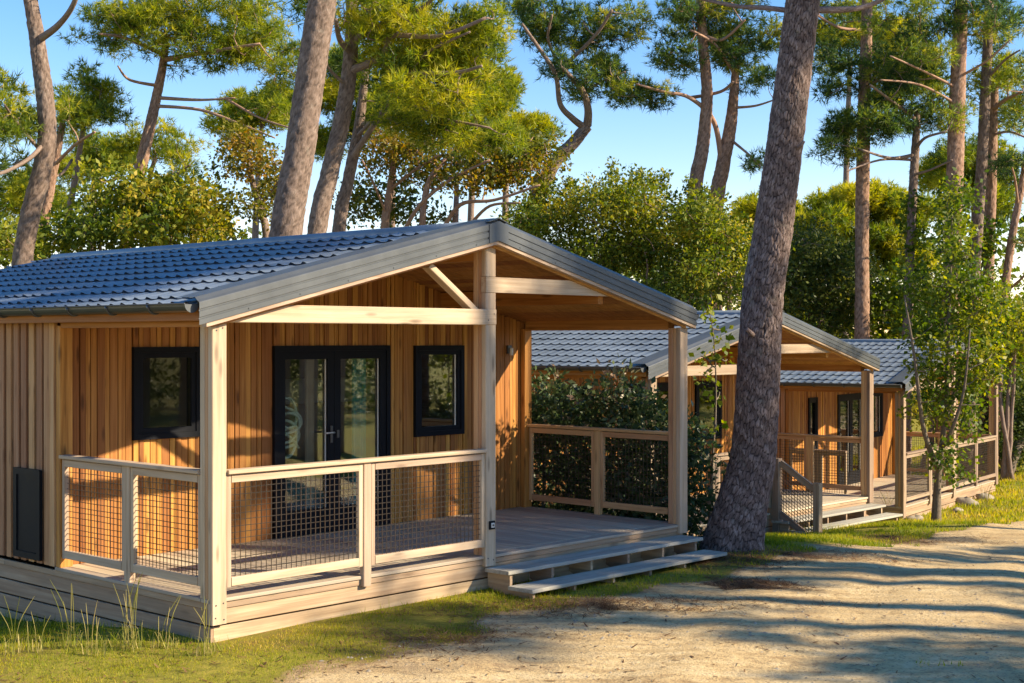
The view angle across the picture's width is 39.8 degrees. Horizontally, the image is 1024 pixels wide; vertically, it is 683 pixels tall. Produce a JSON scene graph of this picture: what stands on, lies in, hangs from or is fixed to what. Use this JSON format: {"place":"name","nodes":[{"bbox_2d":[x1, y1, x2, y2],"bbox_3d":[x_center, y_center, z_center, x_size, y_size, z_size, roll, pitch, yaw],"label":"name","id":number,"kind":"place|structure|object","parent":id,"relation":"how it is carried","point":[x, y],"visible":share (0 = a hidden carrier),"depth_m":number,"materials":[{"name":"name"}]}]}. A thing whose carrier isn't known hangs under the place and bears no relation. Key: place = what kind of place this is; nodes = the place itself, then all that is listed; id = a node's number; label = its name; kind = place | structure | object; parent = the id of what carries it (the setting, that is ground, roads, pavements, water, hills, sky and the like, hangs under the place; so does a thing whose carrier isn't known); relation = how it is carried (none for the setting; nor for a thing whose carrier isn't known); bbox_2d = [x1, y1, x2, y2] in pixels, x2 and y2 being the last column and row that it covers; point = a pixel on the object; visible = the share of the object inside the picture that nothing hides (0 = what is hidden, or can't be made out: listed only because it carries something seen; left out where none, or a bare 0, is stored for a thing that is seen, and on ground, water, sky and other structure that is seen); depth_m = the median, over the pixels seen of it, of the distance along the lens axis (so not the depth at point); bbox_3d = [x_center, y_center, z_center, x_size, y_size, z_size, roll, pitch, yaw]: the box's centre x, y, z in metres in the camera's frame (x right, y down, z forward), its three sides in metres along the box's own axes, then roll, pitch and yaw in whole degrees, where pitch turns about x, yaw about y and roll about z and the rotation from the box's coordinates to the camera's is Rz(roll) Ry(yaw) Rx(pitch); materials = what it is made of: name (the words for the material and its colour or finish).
{"place":"outdoors","nodes":[
{"label":"outdoors","id":0,"kind":"place"},
{"bbox_2d":[0,393,1023,682],"bbox_3d":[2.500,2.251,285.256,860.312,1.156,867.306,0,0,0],"label":"ground","id":1,"kind":"structure","parent":0,"point":[424,619],"depth_m":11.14,"materials":[{"name":"green plant"}]},
{"bbox_2d":[0,596,34,654],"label":"grass tuft","id":2,"kind":"object","parent":1,"relation":"on","point":[13,649],"visible":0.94,"depth_m":10.85,"materials":[{"name":"green plant"}]},
{"bbox_2d":[0,204,70,267],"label":"shrub","id":3,"kind":"object","parent":1,"relation":"on","point":[7,236],"visible":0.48,"depth_m":30.60,"materials":[{"name":"green plant"}]},
{"bbox_2d":[0,167,76,224],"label":"tree","id":4,"kind":"object","parent":1,"relation":"on","point":[10,195],"visible":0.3,"depth_m":48.59,"materials":[{"name":"green plant"}]},
{"bbox_2d":[17,613,60,652],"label":"grass tuft","id":5,"kind":"object","parent":1,"relation":"on","point":[41,645],"visible":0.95,"depth_m":10.94,"materials":[{"name":"green plant"}]},
{"bbox_2d":[0,0,77,265],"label":"pine tree","id":6,"kind":"object","parent":1,"relation":"on","point":[19,124],"visible":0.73,"depth_m":26.85,"materials":[{"name":"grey plant"}]},
{"bbox_2d":[24,81,102,250],"bbox_3d":[-10.569,-1.561,33.500,2.006,9.217,2.693,0,0,-26],"label":"pine tree","id":7,"kind":"object","parent":1,"relation":"on","point":[71,114],"visible":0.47,"depth_m":33.72,"materials":[{"name":"green plant"}]},
{"bbox_2d":[50,580,84,648],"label":"grass tuft","id":8,"kind":"object","parent":1,"relation":"on","point":[68,634],"visible":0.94,"depth_m":11.08,"materials":[{"name":"green plant"}]},
{"bbox_2d":[16,151,149,255],"bbox_3d":[-9.811,-0.653,33.009,3.242,7.331,4.563,0,0,0],"label":"shrub","id":9,"kind":"object","parent":1,"relation":"on","point":[82,229],"visible":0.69,"depth_m":31.98,"materials":[{"name":"green plant"}]},
{"bbox_2d":[81,603,115,656],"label":"grass tuft","id":10,"kind":"object","parent":1,"relation":"on","point":[96,636],"visible":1,"depth_m":10.77,"materials":[{"name":"green plant"}]},
{"bbox_2d":[56,55,141,216],"bbox_3d":[-10.352,-1.940,35.104,2.421,10.089,3.582,0,0,0],"label":"pine tree","id":11,"kind":"object","parent":1,"relation":"on","point":[95,86],"visible":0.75,"depth_m":34.86,"materials":[{"name":"green plant"}]},
{"bbox_2d":[56,126,149,248],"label":"pine tree","id":12,"kind":"object","parent":1,"relation":"on","point":[89,144],"visible":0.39,"depth_m":50.47,"materials":[{"name":"green plant"}]},
{"bbox_2d":[99,572,142,651],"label":"grass tuft","id":13,"kind":"object","parent":1,"relation":"on","point":[131,629],"visible":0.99,"depth_m":10.97,"materials":[{"name":"green plant"}]},
{"bbox_2d":[91,112,213,183],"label":"pine tree","id":14,"kind":"object","parent":1,"relation":"on","point":[177,153],"visible":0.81,"depth_m":37.56,"materials":[{"name":"green plant"}]},
{"bbox_2d":[145,595,180,649],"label":"grass tuft","id":15,"kind":"object","parent":1,"relation":"on","point":[166,631],"visible":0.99,"depth_m":11.07,"materials":[{"name":"green plant"}]},
{"bbox_2d":[94,159,247,247],"bbox_3d":[-7.812,-0.553,32.172,3.651,7.252,4.249,0,0,0],"label":"shrub","id":16,"kind":"object","parent":1,"relation":"on","point":[179,209],"visible":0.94,"depth_m":31.23,"materials":[{"name":"green plant"}]},
{"bbox_2d":[53,0,334,248],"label":"pine tree","id":17,"kind":"object","parent":1,"relation":"on","point":[136,20],"visible":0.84,"depth_m":33.95,"materials":[{"name":"green plant"}]},
{"bbox_2d":[184,596,224,656],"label":"grass tuft","id":18,"kind":"object","parent":1,"relation":"on","point":[208,649],"visible":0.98,"depth_m":10.78,"materials":[{"name":"green plant"}]},
{"bbox_2d":[201,112,283,237],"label":"oak tree","id":19,"kind":"object","parent":1,"relation":"on","point":[240,145],"visible":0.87,"depth_m":32.33,"materials":[{"name":"green plant"}]},
{"bbox_2d":[195,77,326,238],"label":"pine tree","id":20,"kind":"object","parent":1,"relation":"on","point":[228,109],"visible":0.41,"depth_m":45.04,"materials":[{"name":"green plant"}]},
{"bbox_2d":[268,0,336,236],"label":"pine tree","id":21,"kind":"object","parent":1,"relation":"on","point":[290,203],"visible":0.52,"depth_m":22.79,"materials":[{"name":"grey plant"}]},
{"bbox_2d":[0,218,726,642],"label":"wooden cabin","id":22,"kind":"object","parent":1,"relation":"on","point":[142,410],"visible":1,"depth_m":13.52,"materials":[{"name":"brown wood"}]},
{"bbox_2d":[132,347,199,439],"bbox_3d":[-3.353,0.494,13.699,0.105,0.883,0.754,0,0,43],"label":"window","id":23,"kind":"structure","parent":22,"relation":"in","point":[192,354],"depth_m":13.67,"materials":[{"name":"black metal"}]},
{"bbox_2d":[285,396,302,458],"bbox_3d":[-2.383,0.914,14.995,0.093,0.662,0.390,0,0,43],"label":"garden hose","id":24,"kind":"object","parent":22,"relation":"hanging from","point":[295,439],"visible":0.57,"depth_m":15.05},
{"bbox_2d":[305,359,313,508],"bbox_3d":[-2.170,1.092,15.200,0.046,1.840,0.110,0,0,43],"label":"curtain","id":25,"kind":"object","parent":22,"relation":"hanging from","point":[309,410],"visible":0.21,"depth_m":15.18,"materials":[{"name":"fabric"}]},
{"bbox_2d":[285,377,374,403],"bbox_3d":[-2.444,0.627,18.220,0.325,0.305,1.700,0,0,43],"label":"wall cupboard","id":26,"kind":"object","parent":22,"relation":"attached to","point":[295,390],"depth_m":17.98,"materials":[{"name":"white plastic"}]},
{"bbox_2d":[272,345,390,538],"bbox_3d":[-1.914,1.037,15.200,0.167,1.988,1.605,0,0,43],"label":"french door","id":27,"kind":"structure","parent":22,"relation":"in","point":[332,355],"depth_m":15.18,"materials":[{"name":"black metal"}]},
{"bbox_2d":[352,359,365,502],"bbox_3d":[-1.692,1.091,15.691,0.046,1.840,0.200,0,0,43],"label":"curtain","id":28,"kind":"object","parent":22,"relation":"hanging from","point":[358,408],"visible":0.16,"depth_m":15.66,"materials":[{"name":"fabric"}]},
{"bbox_2d":[413,345,464,436],"bbox_3d":[-0.862,0.565,16.377,0.105,1.038,0.785,0,0,43],"label":"window","id":29,"kind":"structure","parent":22,"relation":"in","point":[458,351],"depth_m":16.39,"materials":[{"name":"black metal"}]},
{"bbox_2d":[314,75,428,227],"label":"pine tree","id":30,"kind":"object","parent":1,"relation":"on","point":[322,141],"visible":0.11,"depth_m":47.22,"materials":[{"name":"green plant"}]},
{"bbox_2d":[331,172,459,230],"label":"oak tree","id":31,"kind":"object","parent":1,"relation":"on","point":[358,200],"visible":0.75,"depth_m":36.89,"materials":[{"name":"green plant"}]},
{"bbox_2d":[276,0,521,233],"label":"pine tree","id":32,"kind":"object","parent":1,"relation":"on","point":[458,77],"visible":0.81,"depth_m":26.46,"materials":[{"name":"green plant"}]},
{"bbox_2d":[348,114,478,227],"bbox_3d":[-2.265,-1.002,33.963,3.265,8.767,3.459,0,0,0],"label":"oak tree","id":33,"kind":"object","parent":1,"relation":"on","point":[394,149],"visible":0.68,"depth_m":33.53,"materials":[{"name":"green plant"}]},
{"bbox_2d":[321,38,529,220],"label":"pine tree","id":34,"kind":"object","parent":1,"relation":"on","point":[506,100],"visible":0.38,"depth_m":45.02,"materials":[{"name":"green plant"}]},
{"bbox_2d":[332,70,533,231],"bbox_3d":[-1.845,-1.281,28.960,4.746,8.897,3.166,0,0,0],"label":"pine tree","id":35,"kind":"object","parent":1,"relation":"on","point":[447,129],"visible":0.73,"depth_m":28.67,"materials":[{"name":"green plant"}]},
{"bbox_2d":[404,121,576,226],"bbox_3d":[-0.466,-0.883,33.074,4.202,8.524,3.138,0,0,-15],"label":"oak tree","id":36,"kind":"object","parent":1,"relation":"on","point":[498,173],"visible":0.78,"depth_m":32.57,"materials":[{"name":"green plant"}]},
{"bbox_2d":[0,498,1023,682],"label":"woodland debris","id":37,"kind":"object","parent":1,"relation":"on","point":[450,620],"visible":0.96,"depth_m":10.87,"materials":[{"name":"brown wood"}]},
{"bbox_2d":[457,108,567,219],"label":"pine tree","id":38,"kind":"object","parent":1,"relation":"on","point":[542,121],"visible":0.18,"depth_m":49.02,"materials":[{"name":"green plant"}]},
{"bbox_2d":[495,0,659,205],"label":"pine tree","id":39,"kind":"object","parent":1,"relation":"on","point":[551,26],"visible":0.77,"depth_m":35.46,"materials":[{"name":"green plant"}]},
{"bbox_2d":[490,167,671,293],"bbox_3d":[1.742,-0.199,32.919,4.642,7.376,4.176,0,0,0],"label":"shrub","id":40,"kind":"object","parent":1,"relation":"on","point":[536,218],"visible":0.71,"depth_m":32.32,"materials":[{"name":"green plant"}]},
{"bbox_2d":[212,211,1023,417],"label":"wood","id":41,"kind":"object","parent":1,"relation":"on","point":[1000,252],"visible":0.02,"depth_m":71.04,"materials":[{"name":"green plant"}]},
{"bbox_2d":[532,355,731,549],"bbox_3d":[0.549,1.543,17.900,5.088,2.845,1.311,0,0,43],"label":"hedge","id":42,"kind":"object","parent":1,"relation":"on","point":[605,400],"visible":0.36,"depth_m":16.99,"materials":[{"name":"green plant"}]},
{"bbox_2d":[573,156,723,310],"bbox_3d":[3.159,-0.448,33.317,3.683,7.902,4.248,0,0,0],"label":"shrub","id":43,"kind":"object","parent":1,"relation":"on","point":[645,247],"visible":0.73,"depth_m":32.59,"materials":[{"name":"green plant"}]},
{"bbox_2d":[620,0,783,310],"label":"pine tree","id":44,"kind":"object","parent":1,"relation":"on","point":[735,46],"visible":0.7,"depth_m":36.16,"materials":[{"name":"green plant"}]},
{"bbox_2d":[653,0,770,304],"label":"pine tree","id":45,"kind":"object","parent":1,"relation":"on","point":[698,167],"visible":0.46,"depth_m":35.85,"materials":[{"name":"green plant"}]},
{"bbox_2d":[688,281,735,519],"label":"sapling","id":46,"kind":"object","parent":1,"relation":"on","point":[717,358],"visible":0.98,"depth_m":16.59,"materials":[{"name":"green plant"}]},
{"bbox_2d":[532,310,902,535],"bbox_3d":[1.425,1.503,24.749,8.980,4.051,6.832,0,0,43],"label":"wooden cabin","id":47,"kind":"object","parent":1,"relation":"on","point":[804,347],"visible":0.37,"depth_m":23.02,"materials":[{"name":"brown wood"}]},
{"bbox_2d":[695,381,721,439],"bbox_3d":[3.467,1.223,25.178,0.105,1.038,0.785,0,0,43],"label":"window","id":48,"kind":"structure","parent":47,"relation":"in","point":[719,409],"depth_m":25.33,"materials":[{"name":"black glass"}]},
{"bbox_2d":[641,174,795,310],"bbox_3d":[4.913,-0.213,32.947,3.995,7.418,3.808,0,0,-18],"label":"shrub","id":49,"kind":"object","parent":1,"relation":"on","point":[726,245],"visible":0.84,"depth_m":32.05,"materials":[{"name":"green plant"}]},
{"bbox_2d":[668,550,787,572],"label":"needle litter","id":50,"kind":"object","parent":1,"relation":"on","point":[729,558],"visible":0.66,"depth_m":15.14,"materials":[{"name":"brown plant"}]},
{"bbox_2d":[722,185,806,237],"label":"pine tree","id":51,"kind":"object","parent":1,"relation":"on","point":[749,205],"visible":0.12,"depth_m":48.93,"materials":[{"name":"green plant"}]},
{"bbox_2d":[698,0,884,551],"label":"pine tree","id":52,"kind":"object","parent":1,"relation":"on","point":[737,521],"visible":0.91,"depth_m":15.90,"materials":[{"name":"brown plant"}]},
{"bbox_2d":[735,211,890,338],"bbox_3d":[8.206,-0.011,38.054,4.601,6.966,4.488,0,0,0],"label":"evergreen tree","id":53,"kind":"object","parent":1,"relation":"on","point":[824,281],"visible":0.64,"depth_m":37.13,"materials":[{"name":"green plant"}]},
{"bbox_2d":[784,0,920,338],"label":"pine tree","id":54,"kind":"object","parent":1,"relation":"on","point":[846,62],"visible":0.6,"depth_m":35.85,"materials":[{"name":"green plant"}]},
{"bbox_2d":[792,176,943,335],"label":"pine tree","id":55,"kind":"object","parent":1,"relation":"on","point":[835,204],"visible":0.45,"depth_m":45.30,"materials":[{"name":"green plant"}]},
{"bbox_2d":[814,0,950,334],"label":"pine tree","id":56,"kind":"object","parent":1,"relation":"on","point":[822,25],"visible":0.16,"depth_m":51.01,"materials":[{"name":"green plant"}]},
{"bbox_2d":[776,339,1002,519],"bbox_3d":[5.928,1.956,31.833,8.239,4.051,6.832,0,0,34],"label":"wooden cabin","id":57,"kind":"object","parent":1,"relation":"on","point":[820,402],"visible":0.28,"depth_m":29.56,"materials":[{"name":"brown wood"}]},
{"bbox_2d":[808,397,817,448],"bbox_3d":[6.241,1.727,29.508,0.105,1.118,0.468,0,0,34],"label":"window","id":58,"kind":"structure","parent":57,"relation":"in","point":[814,400],"depth_m":29.60,"materials":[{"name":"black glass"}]},
{"bbox_2d":[837,393,860,484],"bbox_3d":[7.479,2.148,31.255,0.167,1.988,1.548,0,0,34],"label":"french door","id":59,"kind":"structure","parent":57,"relation":"in","point":[849,398],"depth_m":31.21,"materials":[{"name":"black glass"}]},
{"bbox_2d":[874,393,882,436],"bbox_3d":[8.343,1.674,32.573,0.105,1.038,0.798,0,0,35],"label":"window","id":60,"kind":"structure","parent":57,"relation":"in","point":[879,432],"depth_m":32.82,"materials":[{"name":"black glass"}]},
{"bbox_2d":[805,43,981,474],"bbox_3d":[9.408,-1.874,35.022,4.249,10.827,3.410,0,0,0],"label":"pine tree","id":61,"kind":"object","parent":1,"relation":"on","point":[884,101],"visible":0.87,"depth_m":34.65,"materials":[{"name":"green plant"}]},
{"bbox_2d":[885,188,931,332],"bbox_3d":[9.911,-1.965,34.995,1.010,3.627,1.064,0,0,-29],"label":"ivy","id":62,"kind":"object","parent":61,"relation":"attached to","point":[920,230],"visible":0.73,"depth_m":34.93,"materials":[{"name":"green plant"}]},
{"bbox_2d":[903,514,923,519],"bbox_3d":[7.682,3.412,27.090,0.401,0.216,0.247,0,0,-18],"label":"stone","id":63,"kind":"object","parent":1,"relation":"on","point":[916,516],"visible":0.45,"depth_m":27.04,"materials":[{"name":"stone"}]},
{"bbox_2d":[818,532,1009,544],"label":"needle litter","id":64,"kind":"object","parent":1,"relation":"on","point":[893,538],"visible":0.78,"depth_m":19.79,"materials":[{"name":"brown plant"}]},
{"bbox_2d":[840,257,1023,468],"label":"shrub","id":65,"kind":"object","parent":1,"relation":"on","point":[892,294],"visible":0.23,"depth_m":36.86,"materials":[{"name":"green plant"}]},
{"bbox_2d":[853,0,1023,475],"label":"pine tree","id":66,"kind":"object","parent":1,"relation":"on","point":[956,20],"visible":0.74,"depth_m":34.21,"materials":[{"name":"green plant"}]},
{"bbox_2d":[928,179,976,344],"bbox_3d":[10.703,-1.864,34.441,1.206,4.455,1.257,0,0,0],"label":"ivy","id":67,"kind":"object","parent":66,"relation":"attached to","point":[940,221],"visible":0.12,"depth_m":34.41,"materials":[{"name":"green plant"}]},
{"bbox_2d":[892,167,1021,520],"bbox_3d":[7.959,0.122,25.345,2.380,6.397,2.133,0,0,0],"label":"young tree","id":68,"kind":"object","parent":1,"relation":"on","point":[986,317],"visible":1,"depth_m":25.08,"materials":[{"name":"green plant"}]},
{"bbox_2d":[908,128,1023,424],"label":"pine tree","id":69,"kind":"object","parent":1,"relation":"on","point":[1005,196],"visible":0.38,"depth_m":49.20,"materials":[{"name":"green plant"}]},
{"bbox_2d":[955,496,978,505],"bbox_3d":[9.587,3.405,29.828,0.504,0.297,0.343,0,0,18],"label":"stone","id":70,"kind":"object","parent":1,"relation":"on","point":[965,500],"visible":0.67,"depth_m":29.72,"materials":[{"name":"stone"}]},
{"bbox_2d":[975,492,993,499],"bbox_3d":[10.305,3.391,30.833,0.442,0.224,0.252,0,0,0],"label":"stone","id":71,"kind":"object","parent":1,"relation":"on","point":[978,496],"visible":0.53,"depth_m":30.76,"materials":[{"name":"stone"}]},
{"bbox_2d":[978,482,992,509],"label":"grass tuft","id":72,"kind":"object","parent":1,"relation":"on","point":[984,506],"visible":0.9,"depth_m":28.83,"materials":[{"name":"green plant"}]},
{"bbox_2d":[959,0,1023,475],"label":"pine tree","id":73,"kind":"object","parent":1,"relation":"on","point":[983,136],"visible":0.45,"depth_m":35.88,"materials":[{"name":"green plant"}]},
{"bbox_2d":[960,214,1006,343],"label":"ivy","id":74,"kind":"object","parent":73,"relation":"attached to","point":[991,246],"visible":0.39,"depth_m":36.12,"materials":[{"name":"green plant"}]},
{"bbox_2d":[965,48,1023,471],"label":"pine tree","id":75,"kind":"object","parent":1,"relation":"on","point":[1007,70],"visible":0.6,"depth_m":36.85,"materials":[{"name":"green plant"}]},
{"bbox_2d":[965,291,1023,479],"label":"shrub","id":76,"kind":"object","parent":1,"relation":"on","point":[1016,337],"visible":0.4,"depth_m":34.89,"materials":[{"name":"green plant"}]},
{"bbox_2d":[974,358,1023,471],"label":"evergreen tree","id":77,"kind":"object","parent":1,"relation":"on","point":[1018,421],"visible":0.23,"depth_m":36.18,"materials":[{"name":"green plant"}]},
{"bbox_2d":[986,90,1023,460],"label":"pine tree","id":78,"kind":"object","parent":1,"relation":"on","point":[1012,238],"visible":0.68,"depth_m":35.91,"materials":[{"name":"green plant"}]},
{"bbox_2d":[999,436,1023,475],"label":"shrub","id":79,"kind":"object","parent":1,"relation":"on","point":[1019,447],"visible":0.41,"depth_m":36.02,"materials":[{"name":"green plant"}]},
{"bbox_2d":[0,0,1023,333],"label":"sky","id":80,"kind":"structure","parent":0,"point":[666,140],"materials":[{"name":"blue"}]},
{"bbox_2d":[181,513,1023,682],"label":"road","id":81,"kind":"structure","parent":0,"point":[893,590],"depth_m":11.56,"materials":[{"name":"beige gravel"}]},
{"bbox_2d":[338,622,578,663],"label":"needle litter","id":82,"kind":"object","parent":81,"relation":"on","point":[450,636],"visible":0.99,"depth_m":11.30,"materials":[{"name":"brown plant"}]},
{"bbox_2d":[374,594,880,618],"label":"needle litter","id":83,"kind":"object","parent":81,"relation":"on","point":[607,604],"visible":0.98,"depth_m":12.68,"materials":[{"name":"brown plant"}]},
{"bbox_2d":[697,574,825,590],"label":"needle litter","id":84,"kind":"object","parent":81,"relation":"on","point":[755,583],"visible":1,"depth_m":13.80,"materials":[{"name":"brown plant"}]},
{"bbox_2d":[665,545,939,568],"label":"needle litter","id":85,"kind":"object","parent":81,"relation":"on","point":[812,556],"visible":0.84,"depth_m":15.60,"materials":[{"name":"brown plant"}]}
]}

